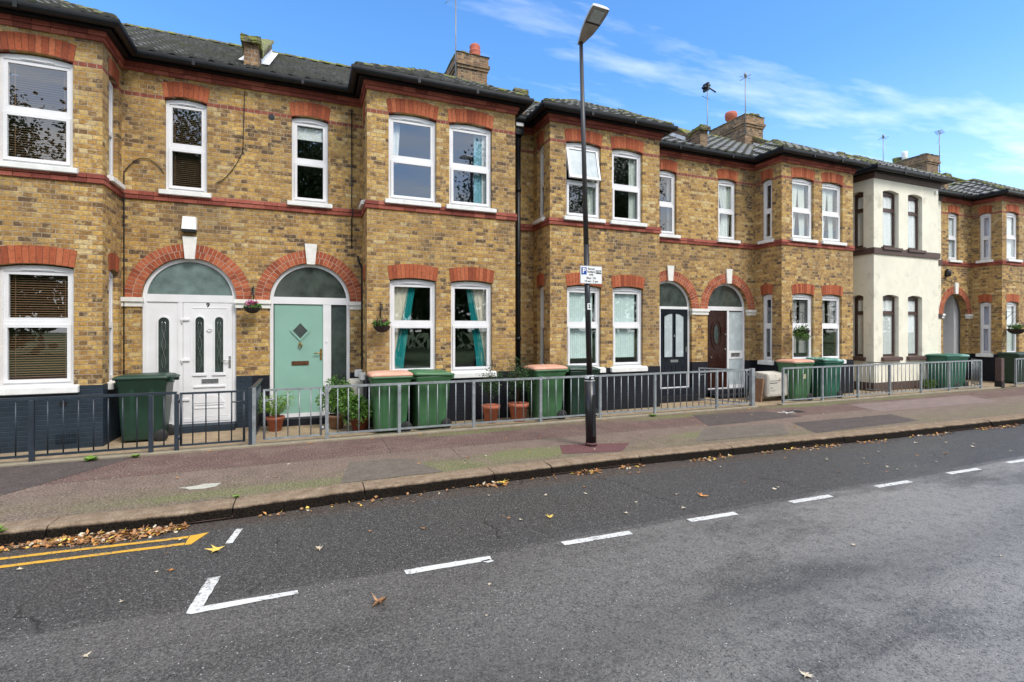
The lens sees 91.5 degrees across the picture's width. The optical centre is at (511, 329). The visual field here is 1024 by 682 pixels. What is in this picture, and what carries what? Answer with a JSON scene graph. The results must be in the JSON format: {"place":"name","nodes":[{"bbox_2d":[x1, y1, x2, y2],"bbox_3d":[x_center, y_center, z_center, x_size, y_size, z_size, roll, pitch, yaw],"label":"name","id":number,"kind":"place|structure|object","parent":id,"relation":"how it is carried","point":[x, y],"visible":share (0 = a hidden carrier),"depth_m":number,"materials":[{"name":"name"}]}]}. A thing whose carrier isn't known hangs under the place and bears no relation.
{"place":"outdoors","nodes":[
{"label":"outdoors","id":0,"kind":"place"},
{"bbox_2d":[0,424,1023,681],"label":"road","id":1,"kind":"structure","parent":0,"point":[728,574],"depth_m":3.88,"materials":[{"name":"grey asphalt"}]},
{"bbox_2d":[206,545,223,552],"bbox_3d":[-2.650,1.947,4.424,0.162,0.026,0.148,0,0,-3],"label":"fallen leaf","id":2,"kind":"object","parent":1,"relation":"on","point":[214,548],"visible":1,"depth_m":4.44,"materials":[{"name":"yellow plant"}]},
{"bbox_2d":[371,592,387,605],"bbox_3d":[-0.955,1.928,3.579,0.115,0.061,0.123,0,0,-23],"label":"fallen leaf","id":3,"kind":"object","parent":1,"relation":"on","point":[380,600],"visible":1,"depth_m":3.59,"materials":[{"name":"brown plant"}]},
{"bbox_2d":[0,427,980,544],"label":"kerb bedding","id":4,"kind":"object","parent":1,"relation":"on","point":[364,496],"visible":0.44,"depth_m":5.15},
{"bbox_2d":[0,423,1019,550],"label":"leaf litter","id":5,"kind":"object","parent":1,"relation":"on","point":[80,539],"visible":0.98,"depth_m":4.75,"materials":[{"name":"brown plant"}]},
{"bbox_2d":[0,413,1023,546],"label":"kerb","id":6,"kind":"structure","parent":1,"relation":"on","point":[21,532],"depth_m":6.09,"materials":[{"name":"concrete"}]},
{"bbox_2d":[798,669,813,676],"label":"fallen leaf","id":7,"kind":"object","parent":1,"relation":"on","point":[807,674],"visible":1,"depth_m":2.84,"materials":[{"name":"beige plant"}]},
{"bbox_2d":[0,386,1023,522],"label":"pavement","id":8,"kind":"structure","parent":0,"point":[39,491],"depth_m":7.46,"materials":[{"name":"concrete"}]},
{"bbox_2d":[83,455,97,460],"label":"weed","id":9,"kind":"object","parent":8,"relation":"on","point":[90,458],"visible":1,"depth_m":7.03,"materials":[{"name":"green plant"}]},
{"bbox_2d":[0,405,757,466],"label":"fence ledge","id":10,"kind":"object","parent":8,"relation":"on","point":[155,452],"visible":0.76,"depth_m":8.34,"materials":[{"name":"concrete"}]},
{"bbox_2d":[0,391,178,461],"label":"metal fence","id":11,"kind":"object","parent":10,"relation":"on","point":[32,455],"visible":0.94,"depth_m":7.17,"materials":[{"name":"grey metal"}]},
{"bbox_2d":[178,390,245,445],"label":"metal gate","id":12,"kind":"structure","parent":11,"relation":"attached to","point":[243,401],"depth_m":7.67,"materials":[{"name":"grey metal"}]},
{"bbox_2d":[248,378,263,444],"bbox_3d":[-4.433,1.383,8.685,0.102,0.935,1.730,0,0,-22],"label":"metal fence","id":13,"kind":"object","parent":10,"relation":"on","point":[254,414],"visible":0.91,"depth_m":7.90,"materials":[{"name":"grey metal"}]},
{"bbox_2d":[325,376,541,438],"bbox_3d":[-1.377,1.391,9.444,4.069,0.918,0.826,0,0,-22],"label":"metal fence","id":14,"kind":"object","parent":10,"relation":"on","point":[399,428],"visible":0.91,"depth_m":8.90,"materials":[{"name":"metal"}]},
{"bbox_2d":[262,387,323,439],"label":"metal gate","id":15,"kind":"structure","parent":14,"relation":"attached to","point":[264,400],"depth_m":8.10,"materials":[{"name":"metal"}]},
{"bbox_2d":[539,369,750,421],"bbox_3d":[3.103,1.391,10.849,5.546,0.918,0.052,0,0,-22],"label":"metal fence","id":16,"kind":"object","parent":10,"relation":"on","point":[654,410],"visible":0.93,"depth_m":10.78,"materials":[{"name":"metal"}]},
{"bbox_2d":[749,368,755,405],"bbox_3d":[5.751,1.385,11.925,0.140,0.930,0.100,0,0,-22],"label":"fence post","id":17,"kind":"object","parent":10,"relation":"on","point":[752,378],"visible":0.86,"depth_m":11.88,"materials":[{"name":"metal"}]},
{"bbox_2d":[698,367,748,402],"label":"metal gate","id":18,"kind":"structure","parent":17,"relation":"attached to","point":[747,375],"depth_m":12.11,"materials":[{"name":"metal"}]},
{"bbox_2d":[577,3,608,446],"bbox_3d":[1.234,-1.482,7.685,0.337,6.669,0.721,0,0,-10],"label":"lamp post","id":19,"kind":"object","parent":8,"relation":"on","point":[596,15],"visible":0.92,"depth_m":7.88,"materials":[{"name":"black metal"}]},
{"bbox_2d":[584,375,594,380],"bbox_3d":[1.237,0.765,7.950,0.172,0.094,0.176,0,0,-22],"label":"reflective band","id":20,"kind":"object","parent":19,"relation":"attached to","point":[591,377],"visible":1,"depth_m":7.88,"materials":[{"name":"white"}]},
{"bbox_2d":[580,265,601,283],"bbox_3d":[1.251,-0.870,7.900,0.400,0.284,0.024,0,0,-22],"label":"parking sign","id":21,"kind":"object","parent":19,"relation":"attached to","point":[590,274],"visible":1,"depth_m":7.89,"materials":[{"name":"white metal"}]},
{"bbox_2d":[592,395,595,436],"bbox_3d":[1.297,1.360,7.883,0.060,0.660,0.007,0,0,-22],"label":"service door","id":22,"kind":"structure","parent":19,"relation":"in","point":[593,396],"depth_m":7.88,"materials":[{"name":"black metal"}]},
{"bbox_2d":[776,387,1000,404],"bbox_3d":[11.132,1.843,14.130,9.830,0.054,0.190,0,0,-22],"label":"fence ledge","id":23,"kind":"object","parent":8,"relation":"on","point":[867,397],"visible":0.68,"depth_m":13.64,"materials":[{"name":"concrete"}]},
{"bbox_2d":[781,360,981,403],"bbox_3d":[10.486,1.391,14.270,8.580,0.918,0.826,0,0,-22],"label":"metal fence","id":24,"kind":"object","parent":23,"relation":"on","point":[857,394],"visible":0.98,"depth_m":13.83,"materials":[{"name":"metal"}]},
{"bbox_2d":[971,359,978,384],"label":"metal gate","id":25,"kind":"structure","parent":24,"relation":"attached to","point":[973,372],"depth_m":16.10,"materials":[{"name":"metal"}]},
{"bbox_2d":[994,358,1004,387],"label":"gate pillar","id":26,"kind":"structure","parent":23,"relation":"on","point":[999,381],"depth_m":15.85,"materials":[{"name":"black metal"}]},
{"bbox_2d":[0,380,1023,461],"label":"front yard","id":27,"kind":"structure","parent":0,"point":[237,433],"depth_m":8.93,"materials":[{"name":"concrete"}]},
{"bbox_2d":[112,372,179,441],"bbox_3d":[-6.111,1.290,8.375,0.830,1.113,0.634,0,0,-22],"label":"wheelie bin","id":28,"kind":"object","parent":27,"relation":"on","point":[145,382],"visible":0.9,"depth_m":8.14,"materials":[{"name":"green plastic"}]},
{"bbox_2d":[257,391,300,431],"bbox_3d":[-4.326,1.489,9.097,1.063,0.698,0.968,0,0,39],"label":"potted plant","id":29,"kind":"object","parent":27,"relation":"on","point":[271,421],"visible":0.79,"depth_m":9.01,"materials":[{"name":"green plant"}]},
{"bbox_2d":[315,375,354,429],"bbox_3d":[-3.307,1.338,9.335,0.537,1.000,0.689,0,0,27],"label":"potted plant","id":30,"kind":"object","parent":27,"relation":"on","point":[333,408],"visible":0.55,"depth_m":9.25,"materials":[{"name":"green plant"}]},
{"bbox_2d":[335,393,372,430],"bbox_3d":[-2.804,1.484,9.073,0.801,0.708,0.655,0,0,25],"label":"potted plant","id":31,"kind":"object","parent":27,"relation":"on","point":[363,412],"visible":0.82,"depth_m":8.97,"materials":[{"name":"green plant"}]},
{"bbox_2d":[366,370,414,431],"bbox_3d":[-2.210,1.301,9.108,0.814,1.092,0.622,0,0,-22],"label":"wheelie bin","id":32,"kind":"object","parent":27,"relation":"on","point":[390,376],"visible":0.77,"depth_m":8.86,"materials":[{"name":"green plastic"}]},
{"bbox_2d":[407,369,454,428],"bbox_3d":[-1.532,1.296,9.406,0.796,1.101,0.610,0,0,-26],"label":"wheelie bin","id":33,"kind":"object","parent":27,"relation":"on","point":[424,375],"visible":0.81,"depth_m":9.18,"materials":[{"name":"green plastic"}]},
{"bbox_2d":[478,363,502,423],"bbox_3d":[-0.440,1.245,9.872,0.490,1.185,0.417,0,0,-22],"label":"potted plant","id":34,"kind":"object","parent":27,"relation":"on","point":[494,410],"visible":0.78,"depth_m":9.82,"materials":[{"name":"green plant"}]},
{"bbox_2d":[502,355,535,421],"bbox_3d":[0.117,1.166,10.076,0.688,1.343,0.611,0,0,-22],"label":"potted plant","id":35,"kind":"object","parent":27,"relation":"on","point":[519,409],"visible":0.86,"depth_m":10.00,"materials":[{"name":"green plant"}]},
{"bbox_2d":[523,364,568,419],"bbox_3d":[0.711,1.290,10.394,0.830,1.113,0.634,0,0,-22],"label":"wheelie bin","id":36,"kind":"object","parent":27,"relation":"on","point":[548,370],"visible":0.76,"depth_m":10.16,"materials":[{"name":"green plastic"}]},
{"bbox_2d":[562,365,600,415],"bbox_3d":[1.445,1.307,10.712,0.789,1.078,0.604,0,0,-18],"label":"wheelie bin","id":37,"kind":"object","parent":27,"relation":"on","point":[570,396],"visible":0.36,"depth_m":10.45,"materials":[{"name":"green plastic"}]},
{"bbox_2d":[748,378,763,401],"bbox_3d":[6.295,1.544,12.870,0.120,0.588,0.400,0,0,-22],"label":"wooden board","id":38,"kind":"object","parent":27,"relation":"on","point":[759,384],"visible":0.57,"depth_m":12.76,"materials":[{"name":"brown wood"}]},
{"bbox_2d":[776,359,814,400],"bbox_3d":[7.452,1.311,13.114,0.798,1.070,0.610,0,0,-22],"label":"wheelie bin","id":39,"kind":"object","parent":27,"relation":"on","point":[782,363],"visible":0.77,"depth_m":12.88,"materials":[{"name":"green plastic"}]},
{"bbox_2d":[806,357,843,397],"bbox_3d":[8.541,1.293,13.598,0.796,1.108,0.610,0,0,-19],"label":"wheelie bin","id":40,"kind":"object","parent":27,"relation":"on","point":[822,361],"visible":0.69,"depth_m":13.39,"materials":[{"name":"teal plastic"}]},
{"bbox_2d":[922,379,936,388],"bbox_3d":[12.954,1.689,15.462,0.677,0.390,0.319,0,0,-22],"label":"shrub","id":41,"kind":"object","parent":27,"relation":"on","point":[927,384],"visible":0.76,"depth_m":15.40,"materials":[{"name":"green plant"}]},
{"bbox_2d":[925,353,960,388],"bbox_3d":[13.554,1.301,15.682,0.814,1.092,0.622,0,0,-22],"label":"wheelie bin","id":42,"kind":"object","parent":27,"relation":"on","point":[941,357],"visible":0.78,"depth_m":15.49,"materials":[{"name":"teal plastic"}]},
{"bbox_2d":[945,353,969,385],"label":"wheelie bin","id":43,"kind":"object","parent":27,"relation":"on","point":[962,370],"visible":0.37,"depth_m":15.95,"materials":[{"name":"teal plastic"}]},
{"bbox_2d":[997,352,1023,382],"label":"wheelie bin","id":44,"kind":"object","parent":27,"relation":"on","point":[1008,357],"visible":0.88,"depth_m":17.03,"materials":[{"name":"green plastic"}]},
{"bbox_2d":[12,0,1023,188],"label":"sky","id":45,"kind":"structure","parent":0,"point":[834,76],"materials":[{"name":"blue"}]},
{"bbox_2d":[521,98,710,410],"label":"terraced house","id":46,"kind":"structure","parent":0,"point":[643,223],"depth_m":11.59,"materials":[{"name":"brown brick"}]},
{"bbox_2d":[533,145,544,224],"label":"window","id":47,"kind":"structure","parent":46,"relation":"in","point":[541,219],"depth_m":11.38,"materials":[{"name":"white plastic"}]},
{"bbox_2d":[540,286,543,363],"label":"window","id":48,"kind":"structure","parent":46,"relation":"in","point":[542,288],"depth_m":11.38,"materials":[{"name":"white plastic"}]},
{"bbox_2d":[563,143,605,223],"bbox_3d":[1.584,-3.295,11.208,1.050,1.770,0.287,0,0,-22],"label":"window","id":49,"kind":"structure","parent":46,"relation":"in","point":[573,151],"depth_m":11.19,"materials":[{"name":"white plastic"}]},
{"bbox_2d":[567,286,605,372],"bbox_3d":[1.604,-0.007,11.199,1.030,1.955,0.255,0,0,-22],"label":"window","id":50,"kind":"structure","parent":46,"relation":"in","point":[576,331],"depth_m":11.29,"materials":[{"name":"white plastic"}]},
{"bbox_2d":[609,150,646,226],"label":"window","id":51,"kind":"structure","parent":46,"relation":"in","point":[634,186],"depth_m":11.77,"materials":[{"name":"white plastic"}]},
{"bbox_2d":[610,288,647,371],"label":"window","id":52,"kind":"structure","parent":46,"relation":"in","point":[624,324],"depth_m":11.73,"materials":[{"name":"white plastic"}]},
{"bbox_2d":[660,171,680,238],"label":"window","id":53,"kind":"structure","parent":46,"relation":"in","point":[670,178],"depth_m":13.25,"materials":[{"name":"white plastic"}]},
{"bbox_2d":[661,309,686,386],"bbox_3d":[4.312,0.485,13.310,0.898,2.060,0.060,0,0,-22],"label":"door","id":54,"kind":"structure","parent":46,"relation":"in","point":[673,321],"depth_m":13.30,"materials":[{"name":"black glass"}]},
{"bbox_2d":[614,111,870,398],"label":"terraced house","id":55,"kind":"structure","parent":0,"point":[776,247],"depth_m":14.01,"materials":[{"name":"brown brick"}]},
{"bbox_2d":[702,82,715,133],"bbox_3d":[7.775,-8.450,19.787,0.638,2.600,0.280,0,0,-22],"label":"television aerial","id":56,"kind":"object","parent":55,"relation":"attached to","point":[706,87],"visible":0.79,"depth_m":19.76,"materials":[{"name":"metal"}]},
{"bbox_2d":[708,311,726,387],"bbox_3d":[5.693,0.540,13.910,0.752,2.150,0.070,0,0,-22],"label":"door","id":57,"kind":"structure","parent":55,"relation":"in","point":[717,320],"depth_m":13.92,"materials":[{"name":"brown wood"}]},
{"bbox_2d":[716,180,740,243],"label":"window","id":58,"kind":"structure","parent":55,"relation":"in","point":[725,188],"depth_m":14.03,"materials":[{"name":"white plastic"}]},
{"bbox_2d":[740,72,750,134],"bbox_3d":[8.420,-8.160,17.997,0.373,2.220,0.388,0,0,24],"label":"television aerial","id":59,"kind":"object","parent":55,"relation":"attached to","point":[745,74],"visible":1,"depth_m":17.98,"materials":[{"name":"metal"}]},
{"bbox_2d":[757,180,773,244],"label":"window","id":60,"kind":"structure","parent":55,"relation":"in","point":[768,184],"depth_m":14.00,"materials":[{"name":"white plastic"}]},
{"bbox_2d":[757,295,773,364],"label":"window","id":61,"kind":"structure","parent":55,"relation":"in","point":[767,298],"depth_m":14.00,"materials":[{"name":"white plastic"}]},
{"bbox_2d":[755,371,787,396],"bbox_3d":[6.752,1.401,12.994,0.720,0.618,0.434,0,0,-22],"label":"meter cabinet","id":62,"kind":"object","parent":55,"relation":"attached to","point":[772,384],"visible":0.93,"depth_m":12.77,"materials":[{"name":"white plastic"}]},
{"bbox_2d":[791,312,810,340],"bbox_3d":[7.703,-0.112,13.312,0.477,0.836,0.594,0,0,30],"label":"hanging basket","id":63,"kind":"object","parent":55,"relation":"attached to","point":[800,333],"visible":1,"depth_m":13.23,"materials":[{"name":"green metal"}]},
{"bbox_2d":[793,294,810,359],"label":"window","id":64,"kind":"structure","parent":55,"relation":"in","point":[802,298],"depth_m":13.96,"materials":[{"name":"white plastic"}]},
{"bbox_2d":[790,179,817,242],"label":"window","id":65,"kind":"structure","parent":55,"relation":"in","point":[798,185],"depth_m":13.93,"materials":[{"name":"white plastic"}]},
{"bbox_2d":[820,183,846,245],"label":"window","id":66,"kind":"structure","parent":55,"relation":"in","point":[827,189],"depth_m":14.37,"materials":[{"name":"white plastic"}]},
{"bbox_2d":[822,295,845,363],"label":"window","id":67,"kind":"structure","parent":55,"relation":"in","point":[832,301],"depth_m":14.39,"materials":[{"name":"white plastic"}]},
{"bbox_2d":[845,153,954,390],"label":"terraced house","id":68,"kind":"structure","parent":0,"point":[897,264],"depth_m":15.40,"materials":[{"name":"white paint"}]},
{"bbox_2d":[853,193,865,251],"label":"window","id":69,"kind":"structure","parent":68,"relation":"in","point":[859,197],"depth_m":15.44,"materials":[{"name":"brown wood"}]},
{"bbox_2d":[853,296,865,360],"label":"window","id":70,"kind":"structure","parent":68,"relation":"in","point":[859,299],"depth_m":15.43,"materials":[{"name":"brown wood"}]},
{"bbox_2d":[879,134,888,160],"bbox_3d":[17.625,-8.210,23.685,0.373,2.120,0.388,0,0,24],"label":"television aerial","id":71,"kind":"object","parent":68,"relation":"attached to","point":[883,136],"visible":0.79,"depth_m":23.67,"materials":[{"name":"metal"}]},
{"bbox_2d":[881,192,902,250],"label":"window","id":72,"kind":"structure","parent":68,"relation":"in","point":[888,198],"depth_m":15.37,"materials":[{"name":"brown wood"}]},
{"bbox_2d":[881,296,902,360],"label":"window","id":73,"kind":"structure","parent":68,"relation":"in","point":[888,301],"depth_m":15.37,"materials":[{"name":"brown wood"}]},
{"bbox_2d":[906,196,926,252],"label":"window","id":74,"kind":"structure","parent":68,"relation":"in","point":[912,201],"depth_m":15.82,"materials":[{"name":"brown wood"}]},
{"bbox_2d":[906,297,926,359],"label":"window","id":75,"kind":"structure","parent":68,"relation":"in","point":[912,301],"depth_m":15.83,"materials":[{"name":"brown wood"}]},
{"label":"fence ledge","id":76,"kind":"structure","parent":0,"visible":0},
{"bbox_2d":[1014,358,1023,385],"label":"metal fence","id":77,"kind":"object","parent":76,"relation":"on","point":[1015,371],"visible":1,"depth_m":16.27,"materials":[{"name":"metal"}]},
{"label":"ground","id":78,"kind":"structure","parent":0,"visible":0},
{"bbox_2d":[0,0,277,453],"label":"terraced house","id":79,"kind":"structure","parent":78,"relation":"on","point":[125,198],"depth_m":8.72,"materials":[{"name":"brown brick"}]},
{"bbox_2d":[0,54,78,173],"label":"window","id":80,"kind":"structure","parent":79,"relation":"in","point":[7,161],"depth_m":7.62,"materials":[{"name":"white plastic"}]},
{"bbox_2d":[0,265,78,395],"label":"window","id":81,"kind":"structure","parent":79,"relation":"in","point":[8,386],"depth_m":7.64,"materials":[{"name":"white plastic"}]},
{"bbox_2d":[107,271,116,389],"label":"window","id":82,"kind":"structure","parent":79,"relation":"in","point":[111,384],"depth_m":8.40,"materials":[{"name":"white plastic"}]},
{"bbox_2d":[107,80,124,189],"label":"window","id":83,"kind":"structure","parent":79,"relation":"in","point":[115,181],"depth_m":8.40,"materials":[{"name":"white plastic"}]},
{"bbox_2d":[158,100,211,198],"bbox_3d":[-5.922,-3.295,9.086,0.805,1.770,0.266,0,0,-22],"label":"window","id":84,"kind":"structure","parent":79,"relation":"in","point":[171,147],"depth_m":9.10,"materials":[{"name":"white plastic"}]},
{"bbox_2d":[180,302,232,422],"bbox_3d":[-5.630,0.590,9.208,0.828,2.189,0.112,0,0,-22],"label":"door","id":85,"kind":"structure","parent":79,"relation":"in","point":[207,360],"depth_m":9.22,"materials":[{"name":"white plastic"}]},
{"bbox_2d":[242,286,261,312],"bbox_3d":[-4.800,-0.568,9.251,0.349,0.533,0.331,0,0,22],"label":"hanging basket","id":86,"kind":"object","parent":79,"relation":"attached to","point":[253,307],"visible":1,"depth_m":9.19,"materials":[{"name":"black metal"}]},
{"bbox_2d":[250,43,533,427],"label":"terraced house","id":87,"kind":"structure","parent":78,"relation":"on","point":[395,191],"depth_m":9.95,"materials":[{"name":"brown brick"}]},
{"bbox_2d":[274,304,322,415],"bbox_3d":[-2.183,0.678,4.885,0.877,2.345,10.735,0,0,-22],"label":"door","id":88,"kind":"structure","parent":87,"relation":"in","point":[298,329],"depth_m":9.81,"materials":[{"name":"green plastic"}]},
{"bbox_2d":[287,118,332,208],"bbox_3d":[-3.994,-3.295,9.876,0.823,1.770,0.275,0,0,-22],"label":"window","id":89,"kind":"structure","parent":87,"relation":"in","point":[298,133],"depth_m":9.90,"materials":[{"name":"white plastic"}]},
{"bbox_2d":[347,378,363,396],"bbox_3d":[-3.104,1.301,9.915,0.300,0.657,0.292,0,0,-22],"label":"meter cabinet","id":90,"kind":"object","parent":87,"relation":"attached to","point":[356,381],"visible":0.24,"depth_m":9.81,"materials":[{"name":"white plastic"}]},
{"bbox_2d":[359,200,364,209],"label":"window","id":91,"kind":"structure","parent":87,"relation":"in","point":[361,204],"depth_m":9.68,"materials":[{"name":"white plastic"}]},
{"bbox_2d":[359,372,365,379],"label":"window","id":92,"kind":"structure","parent":87,"relation":"in","point":[361,375],"depth_m":9.60,"materials":[{"name":"white plastic"}]},
{"bbox_2d":[372,302,390,331],"bbox_3d":[-2.411,-0.238,9.279,0.405,0.576,0.357,0,0,41],"label":"hanging basket","id":93,"kind":"object","parent":87,"relation":"attached to","point":[380,325],"visible":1,"depth_m":9.20,"materials":[{"name":"black metal"}]},
{"bbox_2d":[390,280,434,370],"bbox_3d":[-1.971,-0.069,9.842,0.899,1.832,0.161,0,0,-22],"label":"window","id":94,"kind":"structure","parent":87,"relation":"in","point":[401,291],"depth_m":9.81,"materials":[{"name":"white plastic"}]},
{"bbox_2d":[385,115,440,207],"bbox_3d":[-1.957,-3.295,9.789,1.080,1.770,0.327,0,0,-22],"label":"window","id":95,"kind":"structure","parent":87,"relation":"in","point":[395,121],"depth_m":9.79,"materials":[{"name":"white plastic"}]},
{"bbox_2d":[446,0,455,76],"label":"television aerial","id":96,"kind":"object","parent":87,"relation":"attached to","point":[455,37],"visible":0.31,"depth_m":13.94,"materials":[{"name":"metal"}]},
{"bbox_2d":[446,125,496,212],"bbox_3d":[-0.857,-3.295,10.215,1.060,1.770,0.287,0,0,-22],"label":"window","id":97,"kind":"structure","parent":87,"relation":"in","point":[481,168],"depth_m":10.34,"materials":[{"name":"white plastic"}]},
{"bbox_2d":[451,282,496,378],"bbox_3d":[-0.841,-0.007,10.229,1.030,1.955,0.300,0,0,-22],"label":"window","id":98,"kind":"structure","parent":87,"relation":"in","point":[478,294],"depth_m":10.35,"materials":[{"name":"white plastic"}]},
{"bbox_2d":[892,151,1023,381],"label":"terraced house","id":99,"kind":"structure","parent":78,"relation":"on","point":[982,257],"depth_m":17.96,"materials":[{"name":"brown brick"}]},
{"bbox_2d":[934,129,944,172],"bbox_3d":[19.183,-7.975,22.393,0.690,1.850,0.308,0,0,-40],"label":"television aerial","id":100,"kind":"object","parent":99,"relation":"attached to","point":[938,131],"visible":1,"depth_m":22.39,"materials":[{"name":"metal"}]},
{"bbox_2d":[947,214,962,262],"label":"window","id":101,"kind":"structure","parent":99,"relation":"in","point":[952,218],"depth_m":18.04,"materials":[{"name":"white plastic"}]},
{"bbox_2d":[975,213,993,263],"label":"window","id":102,"kind":"structure","parent":99,"relation":"in","point":[985,219],"depth_m":18.02,"materials":[{"name":"white plastic"}]},
{"bbox_2d":[975,302,993,356],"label":"window","id":103,"kind":"structure","parent":99,"relation":"in","point":[985,308],"depth_m":18.02,"materials":[{"name":"white plastic"}]},
{"bbox_2d":[1007,302,1015,351],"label":"window","id":104,"kind":"structure","parent":99,"relation":"in","point":[1011,307],"depth_m":17.94,"materials":[{"name":"white plastic"}]},
{"bbox_2d":[1005,213,1022,262],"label":"window","id":105,"kind":"structure","parent":99,"relation":"in","point":[1011,218],"depth_m":17.92,"materials":[{"name":"white plastic"}]},
{"bbox_2d":[1006,311,1023,333],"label":"hanging basket","id":106,"kind":"object","parent":99,"relation":"attached to","point":[1017,329],"visible":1,"depth_m":17.26,"materials":[{"name":"black metal"}]}
]}

